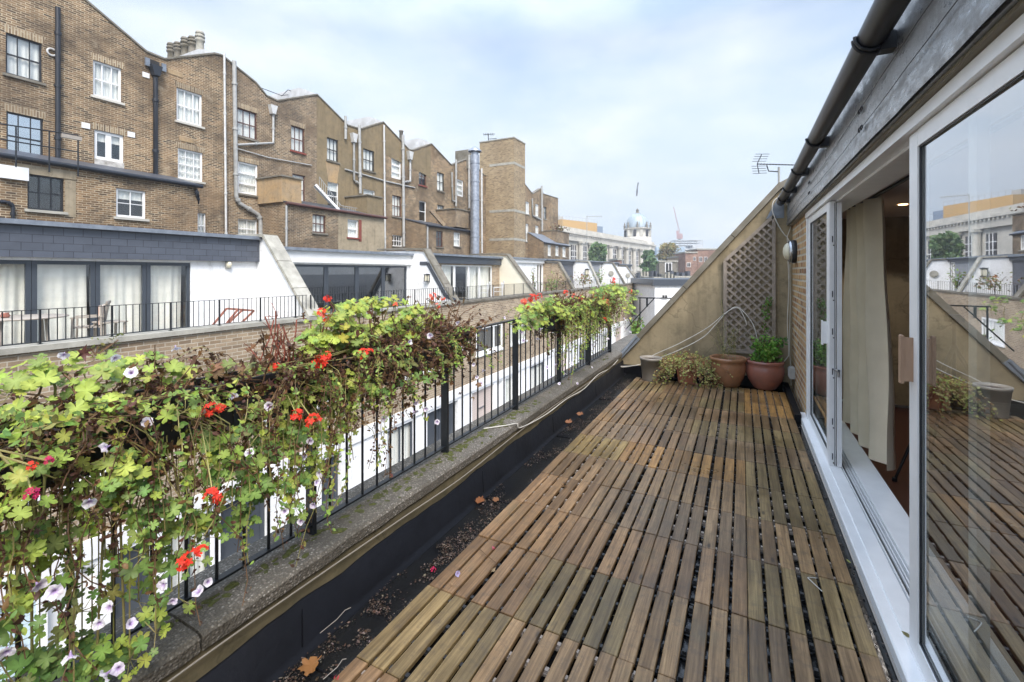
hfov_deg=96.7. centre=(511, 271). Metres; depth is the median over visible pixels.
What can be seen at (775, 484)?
deck tile
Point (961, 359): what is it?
sliding door
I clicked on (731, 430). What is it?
deck tile
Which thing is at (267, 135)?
terraced house
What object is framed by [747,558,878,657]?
deck tile
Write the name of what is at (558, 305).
geranium plant
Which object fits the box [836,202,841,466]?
inner door
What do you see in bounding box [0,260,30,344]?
glass door
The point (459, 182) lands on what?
window
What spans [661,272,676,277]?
flat roof house
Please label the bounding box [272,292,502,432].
geranium plant
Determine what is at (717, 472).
deck tile
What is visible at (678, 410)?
deck tile
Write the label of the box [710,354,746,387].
flower pot
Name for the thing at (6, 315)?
candle bowl
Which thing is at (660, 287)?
end building
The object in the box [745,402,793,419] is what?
deck tile
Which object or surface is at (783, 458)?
deck tile
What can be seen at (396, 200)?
window
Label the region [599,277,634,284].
terrace railing
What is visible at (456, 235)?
window
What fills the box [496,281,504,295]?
terrace chair
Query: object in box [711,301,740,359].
sparse plant
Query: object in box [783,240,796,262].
wall lamp
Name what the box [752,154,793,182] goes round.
television aerial
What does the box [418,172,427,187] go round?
window
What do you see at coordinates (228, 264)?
wall lamp
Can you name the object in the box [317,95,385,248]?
terraced house
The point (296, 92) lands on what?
chimney stack
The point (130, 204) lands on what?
window
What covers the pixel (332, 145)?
window
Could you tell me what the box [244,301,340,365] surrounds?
bare stems
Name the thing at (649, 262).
tree
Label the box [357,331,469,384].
flower box
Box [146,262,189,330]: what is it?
glass door
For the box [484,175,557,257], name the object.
terraced house
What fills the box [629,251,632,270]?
window
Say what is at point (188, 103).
window
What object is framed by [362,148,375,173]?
window
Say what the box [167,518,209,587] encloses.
window
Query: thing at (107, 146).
window
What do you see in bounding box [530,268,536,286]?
roof plant
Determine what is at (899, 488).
room floor
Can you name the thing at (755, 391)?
deck tile
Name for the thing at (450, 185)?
terraced house
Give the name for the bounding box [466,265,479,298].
glass door
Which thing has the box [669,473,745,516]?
deck tile
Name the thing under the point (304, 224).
extension
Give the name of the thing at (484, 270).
glass door
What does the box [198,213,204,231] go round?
window
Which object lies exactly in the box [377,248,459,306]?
dividing wall
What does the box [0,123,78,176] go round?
roof rail
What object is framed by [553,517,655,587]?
deck tile
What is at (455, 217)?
roof tank room
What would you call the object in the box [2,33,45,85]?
window
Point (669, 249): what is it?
tree
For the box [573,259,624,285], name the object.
mews house
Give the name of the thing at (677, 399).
deck tile
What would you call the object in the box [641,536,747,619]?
deck tile
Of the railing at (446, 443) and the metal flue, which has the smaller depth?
the railing at (446, 443)
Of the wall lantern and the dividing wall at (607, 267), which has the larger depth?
the dividing wall at (607, 267)
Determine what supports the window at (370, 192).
in the terraced house at (350, 160)
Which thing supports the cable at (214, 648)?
attached to the parapet wall at (281, 638)
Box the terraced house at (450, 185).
[431,144,483,255]
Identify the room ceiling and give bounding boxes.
[842,173,908,218]
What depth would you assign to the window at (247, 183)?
22.82 m
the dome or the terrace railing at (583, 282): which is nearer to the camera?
the terrace railing at (583, 282)
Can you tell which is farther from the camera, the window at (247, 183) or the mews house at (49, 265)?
the window at (247, 183)
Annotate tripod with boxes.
[892,444,908,481]
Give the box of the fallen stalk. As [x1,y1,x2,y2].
[320,607,350,632]
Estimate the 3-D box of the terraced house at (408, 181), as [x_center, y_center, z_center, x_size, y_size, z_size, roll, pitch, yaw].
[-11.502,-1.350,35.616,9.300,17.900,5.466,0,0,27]
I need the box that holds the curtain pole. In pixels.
[848,175,908,209]
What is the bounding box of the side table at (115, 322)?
[92,320,127,335]
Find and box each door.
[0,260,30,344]
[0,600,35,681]
[31,260,94,341]
[48,566,90,648]
[95,261,145,335]
[116,544,148,618]
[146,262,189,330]
[221,500,263,559]
[294,264,325,309]
[322,455,337,503]
[326,265,356,312]
[357,265,382,308]
[383,266,405,306]
[427,402,452,445]
[442,265,454,290]
[455,265,468,298]
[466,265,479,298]
[472,385,490,420]
[477,265,491,297]
[496,381,499,407]
[537,264,541,291]
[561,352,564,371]
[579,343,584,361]
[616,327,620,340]
[808,202,828,463]
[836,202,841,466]
[898,44,1023,681]
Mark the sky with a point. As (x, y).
(679, 98)
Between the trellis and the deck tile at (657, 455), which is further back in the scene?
the trellis
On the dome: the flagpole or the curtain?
the flagpole
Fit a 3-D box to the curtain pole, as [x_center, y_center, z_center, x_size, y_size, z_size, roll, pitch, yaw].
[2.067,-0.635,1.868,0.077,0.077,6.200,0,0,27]
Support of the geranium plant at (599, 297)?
on the flower box at (599, 311)
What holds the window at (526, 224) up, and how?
in the terraced house at (541, 211)
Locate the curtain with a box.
[842,197,895,470]
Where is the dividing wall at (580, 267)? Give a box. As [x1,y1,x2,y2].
[573,261,600,287]
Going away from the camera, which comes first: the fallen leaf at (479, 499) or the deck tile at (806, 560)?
the deck tile at (806, 560)
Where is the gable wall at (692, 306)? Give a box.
[620,178,908,405]
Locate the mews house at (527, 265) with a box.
[513,257,573,294]
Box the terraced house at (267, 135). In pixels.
[221,54,317,238]
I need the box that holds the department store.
[558,226,655,275]
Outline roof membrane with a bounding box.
[278,374,898,681]
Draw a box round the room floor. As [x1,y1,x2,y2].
[842,401,908,515]
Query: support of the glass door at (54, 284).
in the mews house at (49, 265)
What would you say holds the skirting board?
attached to the room wall
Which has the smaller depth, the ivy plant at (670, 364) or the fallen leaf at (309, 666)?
the fallen leaf at (309, 666)
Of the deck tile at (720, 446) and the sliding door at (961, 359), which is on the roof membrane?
the deck tile at (720, 446)
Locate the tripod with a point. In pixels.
(894, 478)
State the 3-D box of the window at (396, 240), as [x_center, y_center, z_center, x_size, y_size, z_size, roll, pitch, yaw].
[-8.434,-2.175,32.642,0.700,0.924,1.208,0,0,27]
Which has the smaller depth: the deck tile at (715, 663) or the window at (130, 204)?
the deck tile at (715, 663)
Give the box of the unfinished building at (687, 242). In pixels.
[671,240,702,251]
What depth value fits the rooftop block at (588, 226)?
187.49 m
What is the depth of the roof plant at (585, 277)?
38.00 m
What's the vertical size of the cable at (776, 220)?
0.786 m
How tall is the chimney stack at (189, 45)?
2.520 m
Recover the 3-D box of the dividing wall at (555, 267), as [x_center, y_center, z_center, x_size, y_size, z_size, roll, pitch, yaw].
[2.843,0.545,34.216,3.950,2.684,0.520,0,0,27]
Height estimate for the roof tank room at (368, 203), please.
1.169 m
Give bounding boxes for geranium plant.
[0,344,279,681]
[50,312,428,672]
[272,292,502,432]
[499,285,612,384]
[578,277,641,349]
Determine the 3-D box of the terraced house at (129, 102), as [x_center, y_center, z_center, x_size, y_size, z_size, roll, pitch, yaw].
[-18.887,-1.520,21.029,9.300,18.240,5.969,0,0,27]
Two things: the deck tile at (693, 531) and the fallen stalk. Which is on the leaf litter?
the fallen stalk
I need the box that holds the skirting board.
[842,399,908,407]
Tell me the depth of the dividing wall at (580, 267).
39.97 m
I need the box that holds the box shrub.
[749,296,787,362]
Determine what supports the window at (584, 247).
in the department store
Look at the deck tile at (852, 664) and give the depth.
1.87 m
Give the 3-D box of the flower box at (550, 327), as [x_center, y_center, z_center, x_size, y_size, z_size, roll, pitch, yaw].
[0.582,0.523,5.142,0.193,0.216,0.956,0,0,27]
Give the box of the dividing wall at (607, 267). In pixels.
[602,262,625,285]
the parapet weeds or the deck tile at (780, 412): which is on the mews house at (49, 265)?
the parapet weeds
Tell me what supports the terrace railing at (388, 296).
on the mews house at (327, 272)
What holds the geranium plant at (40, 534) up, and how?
on the flower box at (166, 428)
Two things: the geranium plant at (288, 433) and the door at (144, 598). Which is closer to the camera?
the geranium plant at (288, 433)
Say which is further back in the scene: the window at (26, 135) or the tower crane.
the tower crane
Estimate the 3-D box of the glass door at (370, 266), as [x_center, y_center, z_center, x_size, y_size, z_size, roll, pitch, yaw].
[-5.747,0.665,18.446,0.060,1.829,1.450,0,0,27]
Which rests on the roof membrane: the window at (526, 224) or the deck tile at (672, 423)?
the deck tile at (672, 423)
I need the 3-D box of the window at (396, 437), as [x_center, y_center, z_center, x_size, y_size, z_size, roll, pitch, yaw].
[-4.111,6.360,16.493,0.136,1.580,1.380,0,0,27]
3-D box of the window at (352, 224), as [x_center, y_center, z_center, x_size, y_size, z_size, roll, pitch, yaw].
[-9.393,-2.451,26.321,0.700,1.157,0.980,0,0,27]
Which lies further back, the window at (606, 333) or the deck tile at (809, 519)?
the window at (606, 333)
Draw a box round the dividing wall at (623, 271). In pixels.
[618,265,635,282]
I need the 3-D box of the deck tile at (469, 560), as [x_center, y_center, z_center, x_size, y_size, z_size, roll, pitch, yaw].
[-0.102,1.616,2.437,0.480,0.035,0.483,0,0,27]
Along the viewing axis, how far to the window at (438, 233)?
34.16 m
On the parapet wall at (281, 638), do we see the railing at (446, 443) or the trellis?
the railing at (446, 443)
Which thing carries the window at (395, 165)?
in the terraced house at (408, 181)
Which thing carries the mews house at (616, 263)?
on the mews front wall at (232, 344)
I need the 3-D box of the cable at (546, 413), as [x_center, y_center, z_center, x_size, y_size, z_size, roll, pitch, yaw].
[0.702,1.353,5.371,0.187,0.143,3.783,0,0,27]
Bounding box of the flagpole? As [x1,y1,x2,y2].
[636,179,638,207]
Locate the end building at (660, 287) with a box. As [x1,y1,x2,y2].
[632,278,688,333]
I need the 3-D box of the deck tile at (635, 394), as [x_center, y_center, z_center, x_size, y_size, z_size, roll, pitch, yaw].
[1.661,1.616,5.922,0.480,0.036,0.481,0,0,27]
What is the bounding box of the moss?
[136,356,608,664]
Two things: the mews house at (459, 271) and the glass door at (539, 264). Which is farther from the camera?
the glass door at (539, 264)
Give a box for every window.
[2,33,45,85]
[6,111,42,154]
[24,174,67,214]
[90,60,124,105]
[94,130,122,162]
[113,188,149,221]
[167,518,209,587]
[175,88,204,128]
[178,148,205,183]
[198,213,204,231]
[237,108,259,142]
[238,161,257,197]
[238,219,256,233]
[290,125,306,154]
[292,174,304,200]
[311,214,327,234]
[326,137,339,163]
[328,182,337,204]
[347,219,359,239]
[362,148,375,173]
[364,189,373,194]
[388,421,411,467]
[391,158,400,179]
[392,195,401,218]
[392,235,403,247]
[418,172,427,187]
[419,201,425,221]
[436,231,443,247]
[437,172,445,192]
[453,232,461,247]
[457,179,462,196]
[475,324,502,357]
[505,373,518,402]
[511,319,527,346]
[525,224,527,242]
[526,202,528,214]
[531,362,542,387]
[535,204,537,216]
[548,245,551,256]
[571,245,575,259]
[583,246,586,259]
[598,333,606,350]
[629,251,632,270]
[635,252,640,275]
[665,263,671,271]
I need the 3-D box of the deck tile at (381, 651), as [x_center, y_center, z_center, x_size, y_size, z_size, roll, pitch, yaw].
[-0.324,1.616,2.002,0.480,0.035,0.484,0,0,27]
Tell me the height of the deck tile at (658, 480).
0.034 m
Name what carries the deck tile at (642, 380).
on the roof membrane
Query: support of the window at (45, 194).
in the extension at (32, 187)
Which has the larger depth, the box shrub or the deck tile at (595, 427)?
the box shrub
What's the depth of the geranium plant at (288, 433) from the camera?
1.80 m
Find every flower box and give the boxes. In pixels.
[0,388,193,499]
[182,352,363,436]
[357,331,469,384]
[540,309,582,331]
[586,299,613,316]
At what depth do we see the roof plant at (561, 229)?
58.27 m
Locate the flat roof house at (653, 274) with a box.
[640,271,663,277]
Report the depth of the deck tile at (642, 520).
3.06 m
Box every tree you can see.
[587,241,607,260]
[638,249,657,271]
[655,242,681,259]
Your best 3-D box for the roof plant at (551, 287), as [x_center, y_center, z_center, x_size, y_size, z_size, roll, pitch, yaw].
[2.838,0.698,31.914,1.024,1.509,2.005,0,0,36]
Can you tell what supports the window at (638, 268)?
in the department store
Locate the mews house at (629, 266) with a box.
[619,264,632,269]
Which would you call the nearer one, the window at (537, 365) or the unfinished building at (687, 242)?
the window at (537, 365)
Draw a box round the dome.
[623,208,651,249]
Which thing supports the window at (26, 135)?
in the terraced house at (30, 63)
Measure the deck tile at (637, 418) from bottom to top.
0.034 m
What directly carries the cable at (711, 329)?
attached to the parapet wall at (281, 638)
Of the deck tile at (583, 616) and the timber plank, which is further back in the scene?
the timber plank
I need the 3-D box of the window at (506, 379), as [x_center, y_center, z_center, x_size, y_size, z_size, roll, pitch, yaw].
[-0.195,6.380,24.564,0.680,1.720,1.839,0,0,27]
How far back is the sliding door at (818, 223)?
4.21 m
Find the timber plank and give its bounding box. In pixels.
[61,133,81,140]
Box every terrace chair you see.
[70,300,110,338]
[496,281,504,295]
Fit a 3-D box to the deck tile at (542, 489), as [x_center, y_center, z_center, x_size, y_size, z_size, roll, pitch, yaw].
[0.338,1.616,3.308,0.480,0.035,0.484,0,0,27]
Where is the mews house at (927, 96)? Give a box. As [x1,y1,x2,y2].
[776,0,1023,681]
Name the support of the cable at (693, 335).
attached to the parapet wall at (281, 638)
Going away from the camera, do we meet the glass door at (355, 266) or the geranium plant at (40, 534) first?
the geranium plant at (40, 534)
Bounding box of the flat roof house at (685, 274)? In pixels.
[668,271,690,277]
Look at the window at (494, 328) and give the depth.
22.45 m
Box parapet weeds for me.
[86,333,123,357]
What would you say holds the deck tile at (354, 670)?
on the roof membrane
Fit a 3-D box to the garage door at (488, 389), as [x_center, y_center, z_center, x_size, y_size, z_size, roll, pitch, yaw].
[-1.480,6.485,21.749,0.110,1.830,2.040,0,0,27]
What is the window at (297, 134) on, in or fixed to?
in the terraced house at (267, 135)
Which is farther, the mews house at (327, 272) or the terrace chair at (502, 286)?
the terrace chair at (502, 286)
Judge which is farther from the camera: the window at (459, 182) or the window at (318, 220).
the window at (459, 182)
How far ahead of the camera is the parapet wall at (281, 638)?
2.25 m
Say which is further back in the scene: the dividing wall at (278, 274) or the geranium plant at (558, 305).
the dividing wall at (278, 274)
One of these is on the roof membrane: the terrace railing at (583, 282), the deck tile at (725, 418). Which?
the deck tile at (725, 418)
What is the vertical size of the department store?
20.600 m
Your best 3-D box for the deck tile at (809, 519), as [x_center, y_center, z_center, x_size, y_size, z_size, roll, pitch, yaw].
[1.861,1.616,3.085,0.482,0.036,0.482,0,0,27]
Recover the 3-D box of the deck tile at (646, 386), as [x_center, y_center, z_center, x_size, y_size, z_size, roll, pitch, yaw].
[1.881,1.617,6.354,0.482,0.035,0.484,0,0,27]
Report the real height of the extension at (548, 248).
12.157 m
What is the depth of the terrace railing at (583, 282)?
35.88 m
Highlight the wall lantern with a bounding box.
[424,274,429,281]
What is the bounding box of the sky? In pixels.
[88,0,873,248]
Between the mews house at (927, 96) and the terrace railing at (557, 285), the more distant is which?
the terrace railing at (557, 285)
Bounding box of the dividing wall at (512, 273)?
[469,253,537,297]
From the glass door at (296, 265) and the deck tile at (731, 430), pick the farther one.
the glass door at (296, 265)
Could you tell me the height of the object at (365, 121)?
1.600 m
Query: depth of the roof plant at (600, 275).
42.65 m
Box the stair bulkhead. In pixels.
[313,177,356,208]
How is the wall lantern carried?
attached to the dividing wall at (425, 262)
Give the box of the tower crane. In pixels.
[673,207,682,246]
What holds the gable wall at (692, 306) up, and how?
on the parapet wall at (281, 638)
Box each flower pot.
[640,355,661,381]
[676,359,698,384]
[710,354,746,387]
[746,357,784,390]
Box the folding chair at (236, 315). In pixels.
[212,308,254,323]
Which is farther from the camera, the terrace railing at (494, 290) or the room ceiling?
the terrace railing at (494, 290)
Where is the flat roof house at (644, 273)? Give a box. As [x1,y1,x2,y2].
[638,271,648,275]
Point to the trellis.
(726, 290)
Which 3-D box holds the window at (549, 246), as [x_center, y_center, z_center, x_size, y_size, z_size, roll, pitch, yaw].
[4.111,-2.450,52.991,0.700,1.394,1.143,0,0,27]
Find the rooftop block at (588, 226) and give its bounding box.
[558,216,602,232]
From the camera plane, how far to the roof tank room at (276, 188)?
22.74 m
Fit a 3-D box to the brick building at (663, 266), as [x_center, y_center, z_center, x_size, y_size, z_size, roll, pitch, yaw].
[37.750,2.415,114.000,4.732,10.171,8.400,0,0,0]
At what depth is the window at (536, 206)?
54.70 m
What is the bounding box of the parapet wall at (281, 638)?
[5,334,801,681]
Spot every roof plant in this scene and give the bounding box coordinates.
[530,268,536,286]
[544,271,563,290]
[549,273,577,288]
[550,223,570,230]
[574,272,593,285]
[595,267,603,283]
[625,312,644,333]
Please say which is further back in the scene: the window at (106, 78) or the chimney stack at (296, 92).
the chimney stack at (296, 92)
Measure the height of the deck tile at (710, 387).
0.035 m
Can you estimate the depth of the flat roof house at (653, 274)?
59.50 m
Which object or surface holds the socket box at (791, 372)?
attached to the mews house at (927, 96)
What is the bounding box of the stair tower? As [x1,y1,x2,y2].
[479,137,525,257]
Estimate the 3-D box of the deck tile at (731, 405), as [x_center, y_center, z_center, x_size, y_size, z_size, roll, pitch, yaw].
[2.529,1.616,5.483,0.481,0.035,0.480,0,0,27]
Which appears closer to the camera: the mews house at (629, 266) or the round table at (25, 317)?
the round table at (25, 317)
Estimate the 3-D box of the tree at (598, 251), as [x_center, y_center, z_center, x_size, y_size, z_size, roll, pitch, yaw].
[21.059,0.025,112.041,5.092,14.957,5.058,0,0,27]
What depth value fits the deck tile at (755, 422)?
4.80 m
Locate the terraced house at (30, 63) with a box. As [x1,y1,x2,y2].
[0,0,61,157]
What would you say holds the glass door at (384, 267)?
in the mews house at (327, 272)
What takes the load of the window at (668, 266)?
in the brick building at (663, 266)
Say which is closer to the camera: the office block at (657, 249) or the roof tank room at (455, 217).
the roof tank room at (455, 217)
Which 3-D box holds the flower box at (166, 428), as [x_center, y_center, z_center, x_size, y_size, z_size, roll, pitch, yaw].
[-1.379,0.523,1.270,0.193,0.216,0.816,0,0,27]
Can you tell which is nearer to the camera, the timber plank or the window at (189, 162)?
the timber plank
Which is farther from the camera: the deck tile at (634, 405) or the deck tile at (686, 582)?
the deck tile at (634, 405)
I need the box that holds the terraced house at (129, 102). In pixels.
[59,0,227,233]
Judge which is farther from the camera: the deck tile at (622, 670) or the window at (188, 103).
the window at (188, 103)
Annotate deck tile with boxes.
[332,658,397,681]
[357,585,511,681]
[429,536,551,618]
[471,618,615,681]
[478,500,579,558]
[513,559,639,659]
[515,473,599,516]
[541,451,615,485]
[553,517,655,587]
[563,434,628,461]
[580,419,638,441]
[581,486,667,536]
[595,407,647,426]
[601,461,676,500]
[607,397,655,412]
[610,658,674,681]
[617,388,661,401]
[617,442,683,472]
[618,586,747,681]
[626,381,666,392]
[630,426,689,450]
[633,377,668,384]
[641,413,693,433]
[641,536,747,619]
[649,402,697,420]
[656,393,700,406]
[658,500,745,557]
[662,385,703,398]
[668,380,704,388]
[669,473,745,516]
[678,451,745,484]
[685,433,744,460]
[691,419,744,442]
[695,407,744,426]
[699,397,743,413]
[702,388,743,401]
[705,384,743,393]
[744,388,785,397]
[744,393,789,407]
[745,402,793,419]
[745,413,799,433]
[745,426,805,450]
[745,442,813,472]
[746,461,822,499]
[746,486,835,535]
[747,517,852,585]
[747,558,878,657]
[749,619,886,681]
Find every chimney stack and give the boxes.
[166,30,211,56]
[269,88,314,99]
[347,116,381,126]
[399,130,429,148]
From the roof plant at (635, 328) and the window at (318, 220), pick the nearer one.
the roof plant at (635, 328)
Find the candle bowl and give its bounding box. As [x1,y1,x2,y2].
[0,312,10,317]
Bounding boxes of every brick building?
[608,258,622,263]
[656,260,677,273]
[667,256,678,271]
[674,252,697,275]
[685,248,716,269]
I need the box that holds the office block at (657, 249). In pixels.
[654,247,684,260]
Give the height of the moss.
0.011 m
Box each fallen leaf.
[298,655,321,675]
[475,496,484,502]
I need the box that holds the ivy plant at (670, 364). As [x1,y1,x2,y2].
[650,348,732,390]
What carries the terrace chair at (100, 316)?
on the mews house at (49, 265)
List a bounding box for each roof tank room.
[255,174,303,203]
[344,194,383,215]
[435,208,469,228]
[543,230,568,243]
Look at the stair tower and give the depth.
43.15 m
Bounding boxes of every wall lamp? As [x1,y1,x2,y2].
[225,261,231,268]
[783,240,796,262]
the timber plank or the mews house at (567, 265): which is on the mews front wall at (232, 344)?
the mews house at (567, 265)
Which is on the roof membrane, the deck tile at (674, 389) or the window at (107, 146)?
the deck tile at (674, 389)
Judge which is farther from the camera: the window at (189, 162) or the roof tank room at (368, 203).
the roof tank room at (368, 203)
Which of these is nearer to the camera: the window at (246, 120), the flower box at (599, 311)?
the flower box at (599, 311)
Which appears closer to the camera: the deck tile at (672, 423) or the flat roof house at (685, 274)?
the deck tile at (672, 423)
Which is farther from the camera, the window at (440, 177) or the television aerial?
the window at (440, 177)
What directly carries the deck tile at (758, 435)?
on the roof membrane
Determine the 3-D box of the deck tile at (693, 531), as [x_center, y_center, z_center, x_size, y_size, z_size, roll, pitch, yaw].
[1.206,1.616,2.870,0.479,0.036,0.483,0,0,27]
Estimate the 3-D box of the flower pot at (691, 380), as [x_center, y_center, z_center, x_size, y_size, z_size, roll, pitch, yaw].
[2.536,1.444,6.571,0.320,0.308,0.320,0,0,27]
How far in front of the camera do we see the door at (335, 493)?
13.89 m
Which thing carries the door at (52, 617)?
in the mews front wall at (232, 344)
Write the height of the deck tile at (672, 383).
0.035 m
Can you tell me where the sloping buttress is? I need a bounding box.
[429,209,445,225]
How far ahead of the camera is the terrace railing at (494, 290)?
22.01 m
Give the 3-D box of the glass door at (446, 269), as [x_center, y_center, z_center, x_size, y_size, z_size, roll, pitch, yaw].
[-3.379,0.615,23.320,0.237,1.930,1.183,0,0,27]
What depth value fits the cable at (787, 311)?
6.27 m
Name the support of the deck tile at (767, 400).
on the roof membrane
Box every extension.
[0,148,202,231]
[260,201,387,251]
[404,218,469,297]
[528,232,570,259]
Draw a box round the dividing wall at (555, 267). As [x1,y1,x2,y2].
[543,261,575,290]
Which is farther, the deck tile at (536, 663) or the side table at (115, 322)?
the side table at (115, 322)
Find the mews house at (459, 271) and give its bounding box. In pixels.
[433,253,535,303]
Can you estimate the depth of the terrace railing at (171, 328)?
9.51 m
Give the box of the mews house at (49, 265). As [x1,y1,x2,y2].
[0,218,311,355]
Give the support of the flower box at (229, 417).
attached to the railing at (446, 443)
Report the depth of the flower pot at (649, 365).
6.60 m
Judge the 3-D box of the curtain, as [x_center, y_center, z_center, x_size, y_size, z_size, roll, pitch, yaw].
[3.184,0.455,4.090,0.161,2.150,1.334,0,0,27]
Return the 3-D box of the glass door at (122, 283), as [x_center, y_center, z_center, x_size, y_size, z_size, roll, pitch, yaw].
[-9.566,0.670,11.099,0.235,1.820,1.020,0,0,27]
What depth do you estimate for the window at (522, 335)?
25.37 m
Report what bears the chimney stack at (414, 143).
on the terraced house at (408, 181)
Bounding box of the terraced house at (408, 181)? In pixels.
[383,121,431,250]
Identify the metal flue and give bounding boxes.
[468,146,480,255]
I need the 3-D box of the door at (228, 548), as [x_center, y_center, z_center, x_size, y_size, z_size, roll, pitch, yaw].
[-6.764,6.485,11.380,0.070,1.830,1.202,0,0,27]
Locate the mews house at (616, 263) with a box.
[605,261,632,284]
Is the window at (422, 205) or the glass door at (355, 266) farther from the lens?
the window at (422, 205)
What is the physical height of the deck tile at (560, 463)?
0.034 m
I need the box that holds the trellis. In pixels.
[723,215,775,353]
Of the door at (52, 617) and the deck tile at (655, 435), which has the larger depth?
the door at (52, 617)
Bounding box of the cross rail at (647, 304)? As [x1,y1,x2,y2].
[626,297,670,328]
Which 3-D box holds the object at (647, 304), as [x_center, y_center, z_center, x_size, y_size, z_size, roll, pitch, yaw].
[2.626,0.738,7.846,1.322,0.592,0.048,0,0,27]
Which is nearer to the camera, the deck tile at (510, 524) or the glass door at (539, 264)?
the deck tile at (510, 524)
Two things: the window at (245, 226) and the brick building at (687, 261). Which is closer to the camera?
the window at (245, 226)
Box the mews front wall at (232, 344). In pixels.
[0,284,633,681]
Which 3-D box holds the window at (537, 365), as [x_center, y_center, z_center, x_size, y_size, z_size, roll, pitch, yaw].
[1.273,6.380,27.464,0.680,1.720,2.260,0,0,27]
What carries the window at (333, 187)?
in the terraced house at (350, 160)
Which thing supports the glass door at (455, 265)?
in the mews house at (459, 271)
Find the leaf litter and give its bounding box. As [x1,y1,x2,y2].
[273,380,897,681]
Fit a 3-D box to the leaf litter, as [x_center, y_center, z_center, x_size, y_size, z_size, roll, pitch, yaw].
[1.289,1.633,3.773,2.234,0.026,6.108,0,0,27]
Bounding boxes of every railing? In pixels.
[0,295,305,345]
[0,314,610,681]
[310,287,448,313]
[453,283,524,299]
[534,281,569,291]
[573,279,596,287]
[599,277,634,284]
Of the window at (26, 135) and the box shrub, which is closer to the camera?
the box shrub
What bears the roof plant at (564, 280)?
on the mews house at (567, 265)
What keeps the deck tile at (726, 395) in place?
on the roof membrane
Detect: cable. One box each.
[167,364,614,681]
[484,360,617,428]
[621,307,746,366]
[621,307,757,367]
[772,198,788,240]
[784,262,788,360]
[789,264,791,384]
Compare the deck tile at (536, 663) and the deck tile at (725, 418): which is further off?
the deck tile at (725, 418)
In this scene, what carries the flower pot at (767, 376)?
on the deck tile at (755, 391)
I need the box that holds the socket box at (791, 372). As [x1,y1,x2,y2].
[788,366,794,378]
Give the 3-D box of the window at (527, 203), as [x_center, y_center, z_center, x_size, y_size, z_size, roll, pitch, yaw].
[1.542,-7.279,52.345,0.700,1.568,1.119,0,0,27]
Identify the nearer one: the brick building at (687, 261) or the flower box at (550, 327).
the flower box at (550, 327)
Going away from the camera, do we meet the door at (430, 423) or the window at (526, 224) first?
the door at (430, 423)
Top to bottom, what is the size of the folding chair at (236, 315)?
0.555 m
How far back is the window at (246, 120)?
22.80 m
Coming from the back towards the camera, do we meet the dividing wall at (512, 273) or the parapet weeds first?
the dividing wall at (512, 273)
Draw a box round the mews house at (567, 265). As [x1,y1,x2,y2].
[545,258,599,290]
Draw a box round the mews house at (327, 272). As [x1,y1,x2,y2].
[284,246,454,319]
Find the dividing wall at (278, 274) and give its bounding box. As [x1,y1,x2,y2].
[237,234,321,319]
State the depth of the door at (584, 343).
35.38 m
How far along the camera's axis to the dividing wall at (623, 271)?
54.45 m
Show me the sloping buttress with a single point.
(436, 217)
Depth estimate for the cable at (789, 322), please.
6.28 m
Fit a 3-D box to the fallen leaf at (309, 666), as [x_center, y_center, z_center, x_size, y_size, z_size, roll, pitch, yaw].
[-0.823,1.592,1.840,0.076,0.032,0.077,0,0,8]
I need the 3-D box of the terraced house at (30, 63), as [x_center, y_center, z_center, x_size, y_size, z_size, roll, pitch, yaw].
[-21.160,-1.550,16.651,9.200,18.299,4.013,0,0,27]
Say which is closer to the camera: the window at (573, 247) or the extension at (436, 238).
the extension at (436, 238)
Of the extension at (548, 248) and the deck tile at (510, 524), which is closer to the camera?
the deck tile at (510, 524)
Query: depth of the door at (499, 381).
23.27 m
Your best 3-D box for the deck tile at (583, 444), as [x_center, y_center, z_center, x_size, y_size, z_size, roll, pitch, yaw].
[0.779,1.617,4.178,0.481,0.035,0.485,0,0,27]
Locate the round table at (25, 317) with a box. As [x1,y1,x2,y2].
[0,314,68,345]
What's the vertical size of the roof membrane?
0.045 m
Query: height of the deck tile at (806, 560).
0.035 m
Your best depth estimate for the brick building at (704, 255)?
123.00 m

